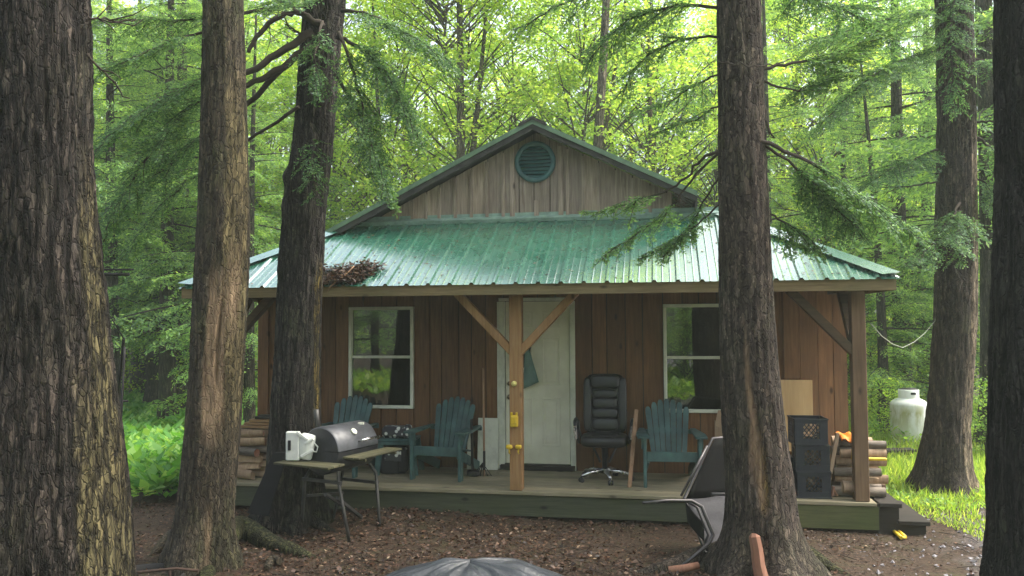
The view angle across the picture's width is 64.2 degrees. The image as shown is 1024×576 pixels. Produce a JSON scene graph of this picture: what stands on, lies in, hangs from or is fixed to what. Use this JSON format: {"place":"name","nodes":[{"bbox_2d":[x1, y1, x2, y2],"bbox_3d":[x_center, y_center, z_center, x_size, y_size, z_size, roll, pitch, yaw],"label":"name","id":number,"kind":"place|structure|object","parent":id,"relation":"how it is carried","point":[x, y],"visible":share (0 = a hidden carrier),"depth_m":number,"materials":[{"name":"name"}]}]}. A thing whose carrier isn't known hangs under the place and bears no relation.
{"place":"outdoors","nodes":[
{"label":"outdoors","id":0,"kind":"place"},
{"bbox_2d":[92,0,992,340],"label":"sky","id":1,"kind":"structure","parent":0,"point":[131,2],"materials":[{"name":"white"}]},
{"bbox_2d":[124,353,985,575],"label":"ground","id":2,"kind":"structure","parent":0,"point":[949,569],"depth_m":7.93,"materials":[{"name":"brown soil"}]},
{"bbox_2d":[0,0,151,575],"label":"hemlock tree","id":3,"kind":"object","parent":2,"relation":"on","point":[66,506],"visible":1,"depth_m":4.73,"materials":[{"name":"brown plant"}]},
{"bbox_2d":[91,0,141,280],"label":"tree","id":4,"kind":"object","parent":2,"relation":"on","point":[98,56],"visible":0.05,"depth_m":22.29,"materials":[{"name":"green plant"}]},
{"bbox_2d":[109,314,127,413],"bbox_3d":[-5.351,1.497,10.791,0.287,2.465,4.108,1,-3,-28],"label":"iron stand","id":5,"kind":"object","parent":2,"relation":"on","point":[122,361],"visible":0.47,"depth_m":9.21,"materials":[{"name":"black metal"}]},
{"bbox_2d":[91,0,154,279],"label":"beech tree","id":6,"kind":"object","parent":2,"relation":"on","point":[123,2],"visible":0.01,"depth_m":29.92,"materials":[{"name":"green plant"}]},
{"bbox_2d":[93,21,193,389],"bbox_3d":[-12.115,-2.441,26.140,6.755,12.812,6.764,1,-3,-23],"label":"beech tree","id":7,"kind":"object","parent":2,"relation":"on","point":[102,92],"depth_m":25.85,"materials":[{"name":"green plant"}]},
{"bbox_2d":[91,0,196,402],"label":"hemlock tree","id":8,"kind":"object","parent":2,"relation":"on","point":[114,303],"visible":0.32,"depth_m":18.08,"materials":[{"name":"green plant"}]},
{"bbox_2d":[93,0,200,403],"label":"hemlock tree","id":9,"kind":"object","parent":2,"relation":"on","point":[151,389],"visible":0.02,"depth_m":20.80,"materials":[{"name":"green plant"}]},
{"bbox_2d":[98,0,197,392],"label":"hemlock tree","id":10,"kind":"object","parent":2,"relation":"on","point":[137,373],"visible":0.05,"depth_m":24.80,"materials":[{"name":"green plant"}]},
{"bbox_2d":[137,567,198,575],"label":"iron rod","id":11,"kind":"object","parent":2,"relation":"on","point":[168,570],"visible":0.83,"depth_m":6.50,"materials":[{"name":"metal"}]},
{"bbox_2d":[93,0,259,418],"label":"hemlock tree","id":12,"kind":"object","parent":2,"relation":"on","point":[166,363],"visible":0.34,"depth_m":17.76,"materials":[{"name":"green plant"}]},
{"bbox_2d":[96,0,256,328],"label":"hemlock tree","id":13,"kind":"object","parent":2,"relation":"on","point":[153,97],"visible":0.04,"depth_m":23.31,"materials":[{"name":"green plant"}]},
{"bbox_2d":[93,0,281,410],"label":"hemlock tree","id":14,"kind":"object","parent":2,"relation":"on","point":[178,233],"visible":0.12,"depth_m":19.32,"materials":[{"name":"green plant"}]},
{"bbox_2d":[122,388,257,497],"bbox_3d":[-6.779,2.795,17.850,4.554,0.776,16.700,1,-3,-26],"label":"broadleaf groundcover","id":15,"kind":"object","parent":2,"relation":"on","point":[154,444],"visible":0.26,"depth_m":12.49,"materials":[{"name":"green plant"}]},
{"bbox_2d":[93,0,289,238],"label":"beech tree","id":16,"kind":"object","parent":2,"relation":"on","point":[153,87],"depth_m":29.63,"materials":[{"name":"green plant"}]},
{"bbox_2d":[93,0,295,325],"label":"beech tree","id":17,"kind":"object","parent":2,"relation":"on","point":[258,106],"visible":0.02,"depth_m":23.41,"materials":[{"name":"green plant"}]},
{"bbox_2d":[102,0,290,365],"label":"hemlock tree","id":18,"kind":"object","parent":2,"relation":"on","point":[270,230],"visible":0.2,"depth_m":17.31,"materials":[{"name":"green plant"}]},
{"bbox_2d":[94,0,316,575],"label":"hemlock tree","id":19,"kind":"object","parent":2,"relation":"on","point":[207,532],"visible":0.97,"depth_m":7.12,"materials":[{"name":"brown plant"}]},
{"bbox_2d":[141,13,292,422],"bbox_3d":[-5.517,-1.076,16.238,3.453,8.833,3.128,-2,-3,30],"label":"hemlock tree","id":20,"kind":"object","parent":2,"relation":"on","point":[249,406],"visible":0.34,"depth_m":16.10,"materials":[{"name":"green plant"}]},
{"bbox_2d":[97,0,363,242],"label":"beech tree","id":21,"kind":"object","parent":2,"relation":"on","point":[281,35],"visible":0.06,"depth_m":27.71,"materials":[{"name":"green plant"}]},
{"bbox_2d":[247,452,285,515],"bbox_3d":[-2.498,1.990,8.330,0.368,0.619,0.205,-1,-3,14],"label":"black board","id":22,"kind":"object","parent":2,"relation":"on","point":[262,500],"visible":0.86,"depth_m":8.31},
{"bbox_2d":[187,15,363,325],"bbox_3d":[-9.176,-3.283,31.482,9.189,14.850,9.609,-4,-4,45],"label":"beech tree","id":23,"kind":"object","parent":2,"relation":"on","point":[280,150],"visible":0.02,"depth_m":31.05,"materials":[{"name":"green plant"}]},
{"bbox_2d":[91,0,465,536],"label":"hemlock tree","id":24,"kind":"object","parent":2,"relation":"on","point":[320,39],"visible":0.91,"depth_m":8.42,"materials":[{"name":"green plant"}]},
{"bbox_2d":[192,50,396,329],"bbox_3d":[-6.704,-1.743,25.084,6.687,11.160,6.762,0,-2,1],"label":"beech tree","id":25,"kind":"object","parent":2,"relation":"on","point":[282,110],"visible":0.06,"depth_m":24.50,"materials":[{"name":"green plant"}]},
{"bbox_2d":[255,49,353,341],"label":"hemlock tree","id":26,"kind":"object","parent":2,"relation":"on","point":[332,224],"visible":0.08,"depth_m":21.28,"materials":[{"name":"green plant"}]},
{"bbox_2d":[195,0,454,250],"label":"beech tree","id":27,"kind":"object","parent":2,"relation":"on","point":[336,171],"visible":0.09,"depth_m":25.73,"materials":[{"name":"green plant"}]},
{"bbox_2d":[273,409,401,541],"bbox_3d":[-1.766,1.887,8.368,0.850,1.289,1.010,-2,-3,28],"label":"barrel grill","id":28,"kind":"object","parent":2,"relation":"on","point":[342,447],"visible":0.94,"depth_m":8.26,"materials":[{"name":"black metal"}]},
{"bbox_2d":[286,431,317,460],"bbox_3d":[-2.107,1.585,8.213,0.328,0.295,0.110,0,-2,0],"label":"white box","id":29,"kind":"object","parent":28,"relation":"on","point":[299,445],"visible":1,"depth_m":8.17,"materials":[{"name":"plastic"}]},
{"bbox_2d":[281,25,446,218],"bbox_3d":[-6.688,-3.480,33.501,8.632,15.530,9.053,-2,-3,34],"label":"beech tree","id":30,"kind":"object","parent":2,"relation":"on","point":[351,122],"visible":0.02,"depth_m":33.98,"materials":[{"name":"green plant"}]},
{"bbox_2d":[256,0,496,228],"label":"beech tree","id":31,"kind":"object","parent":2,"relation":"on","point":[396,129],"visible":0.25,"depth_m":23.79,"materials":[{"name":"green plant"}]},
{"bbox_2d":[328,1,513,209],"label":"beech tree","id":32,"kind":"object","parent":2,"relation":"on","point":[429,104],"visible":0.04,"depth_m":30.64,"materials":[{"name":"green plant"}]},
{"bbox_2d":[351,0,509,159],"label":"beech tree","id":33,"kind":"object","parent":2,"relation":"on","point":[458,31],"visible":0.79,"depth_m":21.72,"materials":[{"name":"green plant"}]},
{"bbox_2d":[385,557,562,575],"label":"tarp mound","id":34,"kind":"object","parent":2,"relation":"on","point":[488,566],"visible":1,"depth_m":6.22,"materials":[{"name":"grey plastic"}]},
{"bbox_2d":[328,0,637,217],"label":"beech tree","id":35,"kind":"object","parent":2,"relation":"on","point":[484,26],"visible":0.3,"depth_m":22.39,"materials":[{"name":"green plant"}]},
{"bbox_2d":[397,20,576,186],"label":"beech tree","id":36,"kind":"object","parent":2,"relation":"on","point":[468,102],"visible":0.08,"depth_m":30.11,"materials":[{"name":"green plant"}]},
{"bbox_2d":[399,0,609,184],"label":"beech tree","id":37,"kind":"object","parent":2,"relation":"on","point":[523,56],"visible":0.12,"depth_m":25.20,"materials":[{"name":"green plant"}]},
{"bbox_2d":[94,0,979,389],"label":"trunks","id":38,"kind":"object","parent":2,"relation":"on","point":[708,186],"depth_m":28.68,"materials":[{"name":"brown plant"}]},
{"bbox_2d":[432,0,647,157],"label":"beech tree","id":39,"kind":"object","parent":2,"relation":"on","point":[541,32],"visible":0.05,"depth_m":31.58,"materials":[{"name":"green plant"}]},
{"bbox_2d":[178,116,930,534],"bbox_3d":[0.857,0.513,12.742,8.120,5.029,8.260,-1,-3,10],"label":"cabin","id":40,"kind":"object","parent":2,"relation":"on","point":[418,344],"visible":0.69,"depth_m":10.01,"materials":[{"name":"brown wood"}]},
{"bbox_2d":[237,469,254,479],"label":"firewood log","id":41,"kind":"object","parent":40,"relation":"on","point":[247,474],"visible":0.51,"depth_m":9.62,"materials":[{"name":"brown wood"}]},
{"bbox_2d":[238,462,260,469],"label":"firewood log","id":42,"kind":"object","parent":41,"relation":"on","point":[247,465],"visible":0.54,"depth_m":9.70,"materials":[{"name":"brown wood"}]},
{"bbox_2d":[238,455,262,462],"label":"firewood log","id":43,"kind":"object","parent":42,"relation":"on","point":[243,458],"visible":0.51,"depth_m":9.68,"materials":[{"name":"brown wood"}]},
{"bbox_2d":[239,446,259,456],"bbox_3d":[-3.232,1.931,9.704,0.523,0.126,0.108,-2,-3,26],"label":"firewood log","id":44,"kind":"object","parent":43,"relation":"on","point":[246,451],"visible":0.52,"depth_m":9.61,"materials":[{"name":"brown wood"}]},
{"bbox_2d":[240,437,265,445],"bbox_3d":[-3.179,1.835,9.708,0.480,0.118,0.087,0,-2,-3],"label":"firewood log","id":45,"kind":"object","parent":44,"relation":"on","point":[258,441],"visible":0.55,"depth_m":9.68,"materials":[{"name":"brown wood"}]},
{"bbox_2d":[321,395,378,477],"bbox_3d":[-2.100,1.827,10.160,0.780,0.913,0.876,-1,-3,12],"label":"adirondack chair","id":46,"kind":"object","parent":40,"relation":"on","point":[355,408],"visible":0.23,"depth_m":10.45,"materials":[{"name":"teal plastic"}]},
{"bbox_2d":[323,257,386,286],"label":"roof litter","id":47,"kind":"object","parent":40,"relation":"on","point":[333,275],"visible":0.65,"depth_m":9.26,"materials":[{"name":"brown plant"}]},
{"bbox_2d":[348,307,413,408],"bbox_3d":[-1.702,0.904,10.622,0.878,1.316,0.070,-1,-3,10],"label":"window","id":48,"kind":"structure","parent":40,"relation":"in","point":[350,347],"depth_m":10.58,"materials":[{"name":"white paint"}]},
{"bbox_2d":[380,445,408,473],"bbox_3d":[-1.453,2.091,10.054,0.350,0.365,0.290,0,-2,0],"label":"dark bag","id":49,"kind":"object","parent":40,"relation":"on","point":[398,462],"visible":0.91,"depth_m":9.92,"materials":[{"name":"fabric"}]},
{"bbox_2d":[375,435,424,475],"bbox_3d":[-1.387,2.060,10.070,0.548,0.439,0.429,-1,-2,5],"label":"side table","id":50,"kind":"object","parent":40,"relation":"on","point":[382,441],"visible":0.5,"depth_m":9.88,"materials":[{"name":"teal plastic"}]},
{"bbox_2d":[382,424,411,437],"bbox_3d":[-1.410,1.757,10.036,0.355,0.160,0.180,-1,-3,10],"label":"patterned pouch","id":51,"kind":"object","parent":50,"relation":"on","point":[392,431],"visible":0.76,"depth_m":9.96,"materials":[{"name":"black fabric"}]},
{"bbox_2d":[403,396,481,481],"bbox_3d":[-0.791,1.809,9.902,0.780,0.913,0.876,-1,-3,16],"label":"adirondack chair","id":52,"kind":"object","parent":40,"relation":"on","point":[459,415],"visible":0.94,"depth_m":10.05,"materials":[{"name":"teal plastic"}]},
{"bbox_2d":[467,419,479,476],"bbox_3d":[-0.465,1.911,9.774,0.160,0.697,0.197,0,-2,0],"label":"dark shovel","id":53,"kind":"object","parent":40,"relation":"on","point":[472,472],"visible":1,"depth_m":9.73,"materials":[{"name":"metal"}]},
{"bbox_2d":[477,368,491,475],"bbox_3d":[-0.364,1.616,9.836,0.197,1.292,0.141,2,-3,-37],"label":"broom","id":54,"kind":"object","parent":40,"relation":"on","point":[482,465],"visible":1,"depth_m":9.84,"materials":[{"name":"brown wood"}]},
{"bbox_2d":[477,418,498,469],"bbox_3d":[-0.302,1.955,10.234,0.260,0.638,0.077,-1,-3,10],"label":"white sheet","id":55,"kind":"object","parent":40,"relation":"on","point":[491,442],"visible":0.76,"depth_m":10.23,"materials":[{"name":"paint"}]},
{"bbox_2d":[524,349,538,388],"bbox_3d":[0.232,1.007,10.192,0.212,0.520,0.030,-1,-3,10],"label":"hanging cloth","id":56,"kind":"object","parent":40,"relation":"hanging from","point":[530,377],"visible":0.88,"depth_m":10.19,"materials":[{"name":"teal fabric"}]},
{"bbox_2d":[505,301,570,463],"bbox_3d":[0.317,1.182,10.216,0.810,2.028,0.106,-1,-3,10],"label":"door","id":57,"kind":"structure","parent":40,"relation":"in","point":[547,401],"depth_m":10.20,"materials":[{"name":"white metal"}]},
{"bbox_2d":[251,219,840,283],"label":"roof needles","id":58,"kind":"object","parent":40,"relation":"on","point":[508,252],"visible":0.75,"depth_m":9.53,"materials":[{"name":"brown plant"}]},
{"bbox_2d":[573,374,633,485],"bbox_3d":[1.084,1.632,9.560,0.711,1.214,0.754,-1,-2,9],"label":"office chair","id":59,"kind":"object","parent":40,"relation":"on","point":[605,409],"visible":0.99,"depth_m":9.72,"materials":[{"name":"black leather"}]},
{"bbox_2d":[627,409,637,487],"bbox_3d":[1.362,1.803,9.192,0.046,0.846,0.286,-2,-3,29],"label":"wooden stake","id":60,"kind":"object","parent":40,"relation":"on","point":[632,452],"visible":1,"depth_m":9.18,"materials":[{"name":"brown wood"}]},
{"bbox_2d":[636,399,707,487],"bbox_3d":[1.820,1.775,9.429,0.780,0.913,0.876,-1,-2,6],"label":"adirondack chair","id":61,"kind":"object","parent":40,"relation":"on","point":[672,416],"visible":0.95,"depth_m":9.60,"materials":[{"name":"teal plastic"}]},
{"bbox_2d":[663,304,720,412],"bbox_3d":[2.285,0.851,9.900,0.879,1.316,0.070,-1,-3,10],"label":"window","id":62,"kind":"structure","parent":40,"relation":"in","point":[665,357],"depth_m":9.93,"materials":[{"name":"white paint"}]},
{"bbox_2d":[792,468,831,498],"bbox_3d":[3.156,2.051,8.617,0.356,0.272,0.356,-1,-3,9],"label":"milk crate","id":63,"kind":"object","parent":40,"relation":"on","point":[801,488],"visible":0.69,"depth_m":8.45,"materials":[{"name":"black plastic"}]},
{"bbox_2d":[791,443,830,472],"bbox_3d":[3.155,1.778,8.628,0.356,0.272,0.356,-1,-3,12],"label":"milk crate","id":64,"kind":"object","parent":63,"relation":"on","point":[798,453],"visible":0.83,"depth_m":8.47,"materials":[{"name":"black plastic"}]},
{"bbox_2d":[787,415,828,445],"bbox_3d":[3.131,1.505,8.644,0.356,0.272,0.356,-1,-2,7],"label":"milk crate","id":65,"kind":"object","parent":64,"relation":"on","point":[796,425],"visible":0.98,"depth_m":8.48,"materials":[{"name":"black plastic"}]},
{"bbox_2d":[831,485,885,496],"bbox_3d":[3.612,2.119,8.509,0.526,0.107,0.104,-1,-3,10],"label":"firewood log","id":66,"kind":"object","parent":40,"relation":"on","point":[877,491],"visible":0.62,"depth_m":8.45,"materials":[{"name":"brown wood"}]},
{"bbox_2d":[839,483,881,486],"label":"firewood log","id":67,"kind":"object","parent":40,"relation":"on","point":[875,485],"visible":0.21,"depth_m":8.57,"materials":[{"name":"beige wood"}]},
{"bbox_2d":[834,476,879,483],"bbox_3d":[3.618,2.015,8.569,0.443,0.080,0.068,-1,-3,10],"label":"firewood log","id":68,"kind":"object","parent":67,"relation":"on","point":[873,480],"visible":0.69,"depth_m":8.56,"materials":[{"name":"brown wood"}]},
{"bbox_2d":[833,467,881,476],"bbox_3d":[3.606,1.921,8.524,0.465,0.098,0.093,-1,-3,12],"label":"firewood log","id":69,"kind":"object","parent":68,"relation":"on","point":[847,471],"visible":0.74,"depth_m":8.51,"materials":[{"name":"grey wood"}]},
{"bbox_2d":[834,457,886,465],"bbox_3d":[3.662,1.823,8.574,0.511,0.119,0.084,-1,-3,11],"label":"firewood log","id":70,"kind":"object","parent":69,"relation":"on","point":[839,461],"visible":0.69,"depth_m":8.56,"materials":[{"name":"brown wood"}]},
{"bbox_2d":[839,449,886,457],"bbox_3d":[3.672,1.732,8.533,0.469,0.103,0.069,-1,-2,5],"label":"firewood log","id":71,"kind":"object","parent":70,"relation":"on","point":[844,453],"visible":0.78,"depth_m":8.50,"materials":[{"name":"brown wood"}]},
{"bbox_2d":[838,439,886,448],"bbox_3d":[3.679,1.637,8.573,0.469,0.100,0.088,-1,-3,12],"label":"firewood log","id":72,"kind":"object","parent":71,"relation":"on","point":[872,444],"visible":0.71,"depth_m":8.52,"materials":[{"name":"brown wood"}]},
{"bbox_2d":[136,518,977,575],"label":"fallen twigs","id":73,"kind":"object","parent":2,"relation":"on","point":[613,545],"visible":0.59,"depth_m":7.61,"materials":[{"name":"brown wood"}]},
{"bbox_2d":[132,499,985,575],"bbox_3d":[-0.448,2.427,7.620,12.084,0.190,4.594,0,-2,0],"label":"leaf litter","id":74,"kind":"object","parent":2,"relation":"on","point":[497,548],"visible":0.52,"depth_m":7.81,"materials":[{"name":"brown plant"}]},
{"bbox_2d":[425,0,716,186],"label":"beech tree","id":75,"kind":"object","parent":2,"relation":"on","point":[585,22],"visible":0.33,"depth_m":21.61,"materials":[{"name":"green plant"}]},
{"bbox_2d":[572,0,609,148],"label":"beech tree","id":76,"kind":"object","parent":2,"relation":"on","point":[600,113],"visible":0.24,"depth_m":19.41,"materials":[{"name":"brown plant"}]},
{"bbox_2d":[547,26,715,205],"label":"beech tree","id":77,"kind":"object","parent":2,"relation":"on","point":[622,115],"visible":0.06,"depth_m":27.29,"materials":[{"name":"green plant"}]},
{"bbox_2d":[522,0,795,225],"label":"beech tree","id":78,"kind":"object","parent":2,"relation":"on","point":[650,115],"visible":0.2,"depth_m":23.58,"materials":[{"name":"green plant"}]},
{"bbox_2d":[572,0,785,206],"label":"beech tree","id":79,"kind":"object","parent":2,"relation":"on","point":[682,25],"visible":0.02,"depth_m":31.78,"materials":[{"name":"green plant"}]},
{"bbox_2d":[642,436,724,564],"bbox_3d":[1.800,1.917,7.445,1.497,1.028,0.431,1,-3,-28],"label":"lounge chair","id":80,"kind":"object","parent":2,"relation":"on","point":[705,499],"visible":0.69,"depth_m":7.60,"materials":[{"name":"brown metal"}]},
{"bbox_2d":[668,562,699,572],"bbox_3d":[1.473,2.400,6.983,0.284,0.082,0.106,0,-3,-11],"label":"cut branch","id":81,"kind":"object","parent":2,"relation":"on","point":[688,567],"visible":0.91,"depth_m":6.96,"materials":[{"name":"red wood"}]},
{"bbox_2d":[615,0,825,228],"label":"beech tree","id":82,"kind":"object","parent":2,"relation":"on","point":[712,201],"visible":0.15,"depth_m":25.79,"materials":[{"name":"green plant"}]},
{"bbox_2d":[507,0,939,575],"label":"hemlock tree","id":83,"kind":"object","parent":2,"relation":"on","point":[760,497],"visible":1,"depth_m":6.79,"materials":[{"name":"brown plant"}]},
{"bbox_2d":[749,533,767,575],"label":"split branch","id":84,"kind":"object","parent":2,"relation":"on","point":[758,561],"visible":1,"depth_m":6.50,"materials":[{"name":"red wood"}]},
{"bbox_2d":[661,0,855,222],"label":"beech tree","id":85,"kind":"object","parent":2,"relation":"on","point":[717,83],"visible":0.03,"depth_m":34.08,"materials":[{"name":"green plant"}]},
{"bbox_2d":[700,0,869,349],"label":"tree","id":86,"kind":"object","parent":2,"relation":"on","point":[766,46],"visible":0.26,"depth_m":21.04,"materials":[{"name":"green plant"}]},
{"bbox_2d":[671,0,908,243],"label":"beech tree","id":87,"kind":"object","parent":2,"relation":"on","point":[778,96],"visible":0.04,"depth_m":35.98,"materials":[{"name":"green plant"}]},
{"bbox_2d":[667,0,919,256],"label":"beech tree","id":88,"kind":"object","parent":2,"relation":"on","point":[788,43],"visible":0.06,"depth_m":29.80,"materials":[{"name":"green plant"}]},
{"bbox_2d":[701,0,935,301],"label":"beech tree","id":89,"kind":"object","parent":2,"relation":"on","point":[788,70],"visible":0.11,"depth_m":26.75,"materials":[{"name":"green plant"}]},
{"bbox_2d":[784,18,929,409],"bbox_3d":[8.841,-1.944,22.580,3.903,11.162,4.257,0,-2,0],"label":"hemlock tree","id":90,"kind":"object","parent":2,"relation":"on","point":[841,85],"visible":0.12,"depth_m":22.29,"materials":[{"name":"green plant"}]},
{"bbox_2d":[771,44,978,386],"bbox_3d":[12.325,-2.600,28.644,8.372,12.981,7.847,1,-3,-28],"label":"beech tree","id":91,"kind":"object","parent":2,"relation":"on","point":[830,100],"visible":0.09,"depth_m":27.80,"materials":[{"name":"green plant"}]},
{"bbox_2d":[792,0,979,393],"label":"tree","id":92,"kind":"object","parent":2,"relation":"on","point":[897,107],"visible":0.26,"depth_m":20.09,"materials":[{"name":"green plant"}]},
{"bbox_2d":[847,318,924,408],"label":"sapling","id":93,"kind":"object","parent":2,"relation":"on","point":[869,336],"visible":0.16,"depth_m":20.92,"materials":[{"name":"green plant"}]},
{"bbox_2d":[781,0,993,500],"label":"hemlock tree","id":94,"kind":"object","parent":2,"relation":"on","point":[944,456],"visible":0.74,"depth_m":10.07,"materials":[{"name":"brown plant"}]},
{"bbox_2d":[848,365,928,443],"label":"sapling","id":95,"kind":"object","parent":2,"relation":"on","point":[885,413],"visible":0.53,"depth_m":16.34,"materials":[{"name":"green plant"}]},
{"bbox_2d":[814,61,979,430],"bbox_3d":[8.180,-0.884,17.717,3.452,8.412,3.161,-1,-3,11],"label":"hemlock tree","id":96,"kind":"object","parent":2,"relation":"on","point":[882,345],"visible":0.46,"depth_m":17.52,"materials":[{"name":"green plant"}]},
{"bbox_2d":[823,0,979,399],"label":"hemlock tree","id":97,"kind":"object","parent":2,"relation":"on","point":[922,206],"visible":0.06,"depth_m":23.17,"materials":[{"name":"green plant"}]},
{"bbox_2d":[810,0,993,450],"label":"hemlock tree","id":98,"kind":"object","parent":2,"relation":"on","point":[985,108],"visible":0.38,"depth_m":14.43,"materials":[{"name":"green plant"}]},
{"bbox_2d":[890,387,926,443],"bbox_3d":[7.606,2.495,15.619,0.670,1.170,0.670,0,-2,0],"label":"propane tank","id":99,"kind":"object","parent":2,"relation":"on","point":[908,405],"visible":0.81,"depth_m":15.38,"materials":[{"name":"white metal"}]},
{"bbox_2d":[838,0,979,390],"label":"tree","id":100,"kind":"object","parent":2,"relation":"on","point":[926,290],"visible":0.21,"depth_m":18.43,"materials":[{"name":"green plant"}]},
{"bbox_2d":[867,387,977,440],"bbox_3d":[10.408,2.982,21.072,7.618,0.507,11.947,0,-2,0],"label":"leafy groundcover","id":101,"kind":"object","parent":2,"relation":"on","point":[881,426],"visible":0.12,"depth_m":16.69,"materials":[{"name":"green plant"}]},
{"bbox_2d":[886,482,985,509],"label":"weeds","id":102,"kind":"object","parent":2,"relation":"on","point":[927,499],"visible":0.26,"depth_m":9.50,"materials":[{"name":"green plant"}]},
{"bbox_2d":[971,365,987,454],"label":"sapling","id":103,"kind":"object","parent":2,"relation":"on","point":[981,424],"visible":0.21,"depth_m":13.39,"materials":[{"name":"green plant"}]},
{"bbox_2d":[979,0,1023,575],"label":"hemlock tree","id":104,"kind":"object","parent":2,"relation":"on","point":[1003,549],"visible":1,"depth_m":4.93,"materials":[{"name":"black plant"}]},
{"bbox_2d":[824,505,985,575],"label":"gravel","id":105,"kind":"structure","parent":0,"point":[878,572],"depth_m":7.63,"materials":[{"name":"grey gravel"}]},
{"bbox_2d":[848,391,985,540],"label":"grass","id":106,"kind":"structure","parent":0,"point":[896,463],"depth_m":10.15,"materials":[{"name":"green plant"}]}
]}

